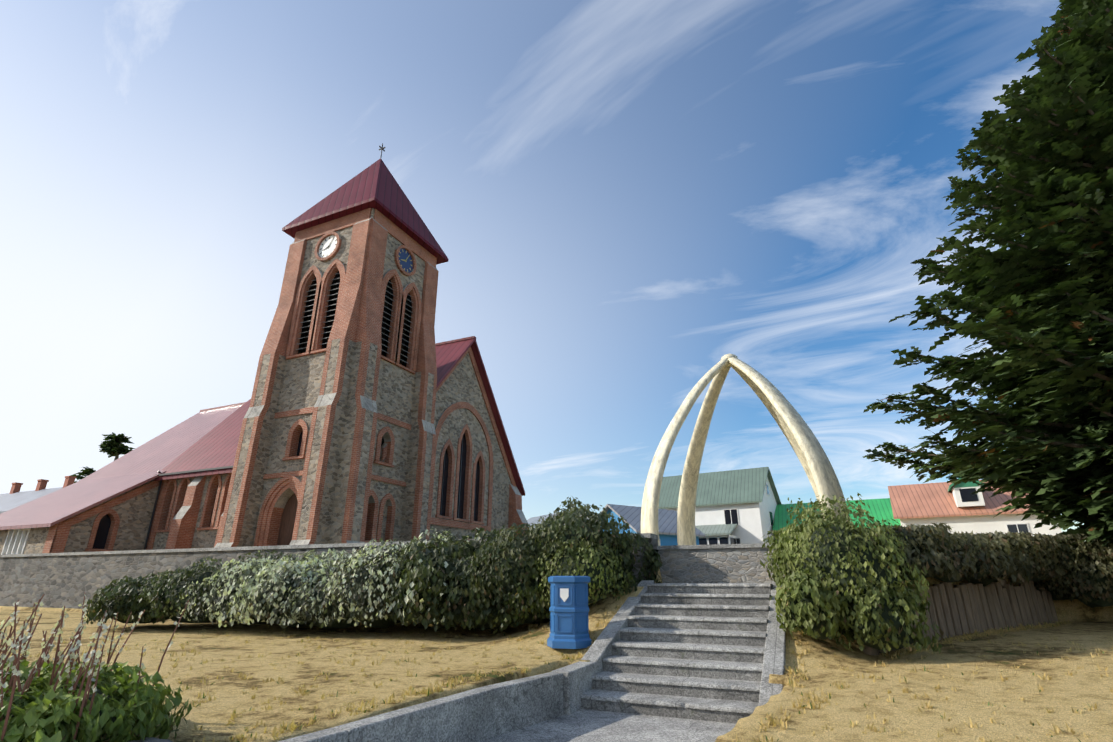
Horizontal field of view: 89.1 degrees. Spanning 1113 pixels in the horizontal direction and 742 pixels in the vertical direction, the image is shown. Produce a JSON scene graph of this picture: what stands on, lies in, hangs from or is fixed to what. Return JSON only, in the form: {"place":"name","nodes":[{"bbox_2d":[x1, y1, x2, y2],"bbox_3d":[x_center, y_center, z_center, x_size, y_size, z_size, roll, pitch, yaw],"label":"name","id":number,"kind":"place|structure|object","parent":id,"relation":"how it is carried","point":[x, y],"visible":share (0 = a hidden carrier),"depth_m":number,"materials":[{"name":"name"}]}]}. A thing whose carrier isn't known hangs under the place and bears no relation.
{"place":"outdoors","nodes":[
{"label":"outdoors","id":0,"kind":"place"},
{"bbox_2d":[143,437,476,549],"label":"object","id":1,"kind":"object","parent":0,"point":[182,472],"visible":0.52,"depth_m":29.83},
{"bbox_2d":[154,336,524,495],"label":"church roof","id":2,"kind":"structure","parent":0,"point":[216,446],"depth_m":32.15,"materials":[{"name":"red metal"}]},
{"bbox_2d":[277,235,413,544],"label":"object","id":3,"kind":"object","parent":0,"point":[326,249],"visible":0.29,"depth_m":26.18,"materials":[{"name":"black wood"}]},
{"bbox_2d":[0,0,1083,531],"label":"sky","id":4,"kind":"structure","parent":0,"point":[622,199],"materials":[{"name":"blue"}]},
{"bbox_2d":[0,569,1112,741],"bbox_3d":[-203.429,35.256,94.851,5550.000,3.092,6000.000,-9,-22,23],"label":"ground","id":5,"kind":"structure","parent":0,"point":[1089,628],"depth_m":6.84,"materials":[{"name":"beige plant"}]},
{"bbox_2d":[0,476,76,513],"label":"house","id":6,"kind":"structure","parent":5,"relation":"on","point":[14,497],"depth_m":53.20,"materials":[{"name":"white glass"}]},
{"bbox_2d":[0,480,158,554],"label":"church","id":7,"kind":"structure","parent":5,"relation":"on","point":[135,514],"depth_m":28.50,"materials":[{"name":"stone"}]},
{"bbox_2d":[1,528,30,554],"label":"corrugated wall","id":8,"kind":"structure","parent":7,"relation":"attached to","point":[15,541],"depth_m":27.40,"materials":[{"name":"white metal"}]},
{"bbox_2d":[42,480,159,552],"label":"brick trim","id":9,"kind":"structure","parent":7,"relation":"attached to","point":[57,537],"depth_m":27.61,"materials":[{"name":"red brick"}]},
{"bbox_2d":[0,402,245,529],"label":"roofs","id":10,"kind":"structure","parent":7,"relation":"on","point":[141,464],"depth_m":32.09,"materials":[{"name":"red metal"}]},
{"bbox_2d":[0,592,190,741],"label":"dried flower stalks","id":11,"kind":"object","parent":5,"relation":"on","point":[17,659],"visible":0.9,"depth_m":3.96,"materials":[{"name":"brown plant"}]},
{"bbox_2d":[0,659,191,741],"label":"shrub","id":12,"kind":"object","parent":5,"relation":"on","point":[42,711],"visible":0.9,"depth_m":3.84,"materials":[{"name":"green plant"}]},
{"bbox_2d":[70,432,135,482],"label":"conifer","id":13,"kind":"object","parent":5,"relation":"on","point":[114,446],"visible":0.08,"depth_m":59.16,"materials":[{"name":"green plant"}]},
{"bbox_2d":[128,737,172,741],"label":"rock","id":14,"kind":"object","parent":5,"relation":"on","point":[150,739],"visible":0.94,"depth_m":3.82,"materials":[{"name":"grey stone"}]},
{"bbox_2d":[83,549,297,623],"bbox_3d":[-8.514,5.323,14.106,4.943,1.725,3.920,15,-25,-35],"label":"hedge","id":15,"kind":"object","parent":5,"relation":"on","point":[156,598],"visible":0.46,"depth_m":12.76,"materials":[{"name":"green plant"}]},
{"bbox_2d":[176,548,386,627],"bbox_3d":[-5.794,5.034,13.369,4.430,1.697,4.115,-9,-22,23],"label":"hedge","id":16,"kind":"object","parent":5,"relation":"on","point":[258,593],"visible":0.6,"depth_m":12.10,"materials":[{"name":"green plant"}]},
{"bbox_2d":[214,208,438,547],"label":"tower brick trim","id":17,"kind":"structure","parent":5,"relation":"on","point":[364,280],"depth_m":25.22,"materials":[{"name":"red brick"}]},
{"bbox_2d":[152,353,510,549],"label":"nave","id":18,"kind":"structure","parent":5,"relation":"on","point":[460,384],"depth_m":31.11,"materials":[{"name":"stone"}]},
{"bbox_2d":[146,346,527,549],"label":"nave brick trim","id":19,"kind":"structure","parent":18,"relation":"on","point":[183,517],"depth_m":29.83,"materials":[{"name":"red brick"}]},
{"bbox_2d":[253,208,436,545],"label":"tower stone wall","id":20,"kind":"structure","parent":5,"relation":"on","point":[301,383],"depth_m":25.59,"materials":[{"name":"grey stone"}]},
{"bbox_2d":[219,338,433,546],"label":"buttresses","id":21,"kind":"structure","parent":20,"relation":"attached to","point":[331,520],"depth_m":23.18,"materials":[{"name":"grey stone"}]},
{"bbox_2d":[282,143,448,264],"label":"tower roof","id":22,"kind":"structure","parent":20,"relation":"on","point":[375,185],"depth_m":28.53,"materials":[{"name":"red metal"}]},
{"bbox_2d":[279,526,476,627],"bbox_3d":[-3.571,4.613,12.812,4.237,2.138,4.069,-9,-22,23],"label":"hedge","id":23,"kind":"object","parent":5,"relation":"on","point":[351,600],"visible":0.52,"depth_m":11.37,"materials":[{"name":"green plant"}]},
{"bbox_2d":[0,533,791,623],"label":"retaining wall","id":24,"kind":"structure","parent":5,"relation":"on","point":[66,580],"depth_m":18.52,"materials":[{"name":"stone"}]},
{"bbox_2d":[367,497,621,633],"bbox_3d":[-1.076,4.021,12.138,5.191,2.760,4.208,-9,-22,23],"label":"hedge","id":25,"kind":"object","parent":5,"relation":"on","point":[485,586],"visible":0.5,"depth_m":10.78,"materials":[{"name":"green plant"}]},
{"bbox_2d":[278,672,734,741],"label":"kerbs","id":26,"kind":"structure","parent":5,"relation":"on","point":[483,713],"depth_m":5.65,"materials":[{"name":"concrete"}]},
{"bbox_2d":[527,509,589,527],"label":"distant house","id":27,"kind":"structure","parent":5,"relation":"on","point":[533,520],"depth_m":57.79,"materials":[{"name":"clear glass"}]},
{"bbox_2d":[498,537,634,624],"bbox_3d":[0.009,4.069,11.012,3.130,1.628,1.900,-19,-27,41],"label":"bush","id":28,"kind":"object","parent":5,"relation":"on","point":[601,582],"visible":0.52,"depth_m":10.27,"materials":[{"name":"green plant"}]},
{"bbox_2d":[547,576,591,648],"bbox_3d":[0.205,3.870,9.142,0.733,1.050,0.686,-9,-22,23],"label":"litter bin","id":29,"kind":"object","parent":5,"relation":"on","point":[569,619],"visible":1,"depth_m":8.93,"materials":[{"name":"blue paint"}]},
{"bbox_2d":[520,499,661,594],"bbox_3d":[0.458,3.745,11.936,3.374,2.083,3.232,-9,-22,23],"label":"bush","id":30,"kind":"object","parent":5,"relation":"on","point":[609,538],"visible":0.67,"depth_m":11.12,"materials":[{"name":"green plant"}]},
{"bbox_2d":[597,504,705,545],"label":"blue-gray house","id":31,"kind":"structure","parent":5,"relation":"on","point":[667,522],"depth_m":39.37,"materials":[{"name":"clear glass"}]},
{"bbox_2d":[551,580,785,714],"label":"stair side walls","id":32,"kind":"structure","parent":5,"relation":"on","point":[577,680],"depth_m":7.79,"materials":[{"name":"grey concrete"}]},
{"bbox_2d":[581,583,771,722],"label":"stairs","id":33,"kind":"structure","parent":5,"relation":"on","point":[694,651],"depth_m":8.05,"materials":[{"name":"stone"}]},
{"bbox_2d":[659,467,780,544],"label":"white house","id":34,"kind":"structure","parent":5,"relation":"on","point":[735,506],"depth_m":46.08,"materials":[{"name":"white paint"}]},
{"bbox_2d":[641,353,850,545],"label":"whalebone arch","id":35,"kind":"structure","parent":5,"relation":"on","point":[803,441],"depth_m":17.66,"materials":[{"name":"beige"}]},
{"bbox_2d":[760,493,943,653],"bbox_3d":[4.478,3.157,9.148,2.418,2.243,3.498,-9,-22,23],"label":"bush","id":36,"kind":"object","parent":5,"relation":"on","point":[840,580],"visible":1,"depth_m":7.98,"materials":[{"name":"green plant"}]},
{"bbox_2d":[863,581,1057,654],"bbox_3d":[7.082,4.284,9.613,6.282,1.350,0.240,12,-23,-29],"label":"wooden fence","id":37,"kind":"object","parent":5,"relation":"on","point":[960,609],"visible":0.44,"depth_m":9.77,"materials":[{"name":"brown wood"}]},
{"bbox_2d":[849,522,1112,607],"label":"hedge","id":38,"kind":"object","parent":5,"relation":"on","point":[1082,571],"visible":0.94,"depth_m":10.04,"materials":[{"name":"green plant"}]},
{"bbox_2d":[863,0,1112,554],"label":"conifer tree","id":39,"kind":"object","parent":5,"relation":"on","point":[1042,309],"visible":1,"depth_m":11.43,"materials":[{"name":"green plant"}]},
{"bbox_2d":[484,709,735,741],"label":"paved path","id":40,"kind":"structure","parent":0,"point":[584,725],"depth_m":6.28,"materials":[{"name":"concrete"}]},
{"bbox_2d":[773,498,900,541],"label":"green-roofed building","id":41,"kind":"structure","parent":0,"point":[879,509],"depth_m":45.53,"materials":[{"name":"green metal"}]},
{"bbox_2d":[888,478,1061,535],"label":"house","id":42,"kind":"structure","parent":0,"point":[960,507],"depth_m":38.00,"materials":[{"name":"metal"}]}
]}

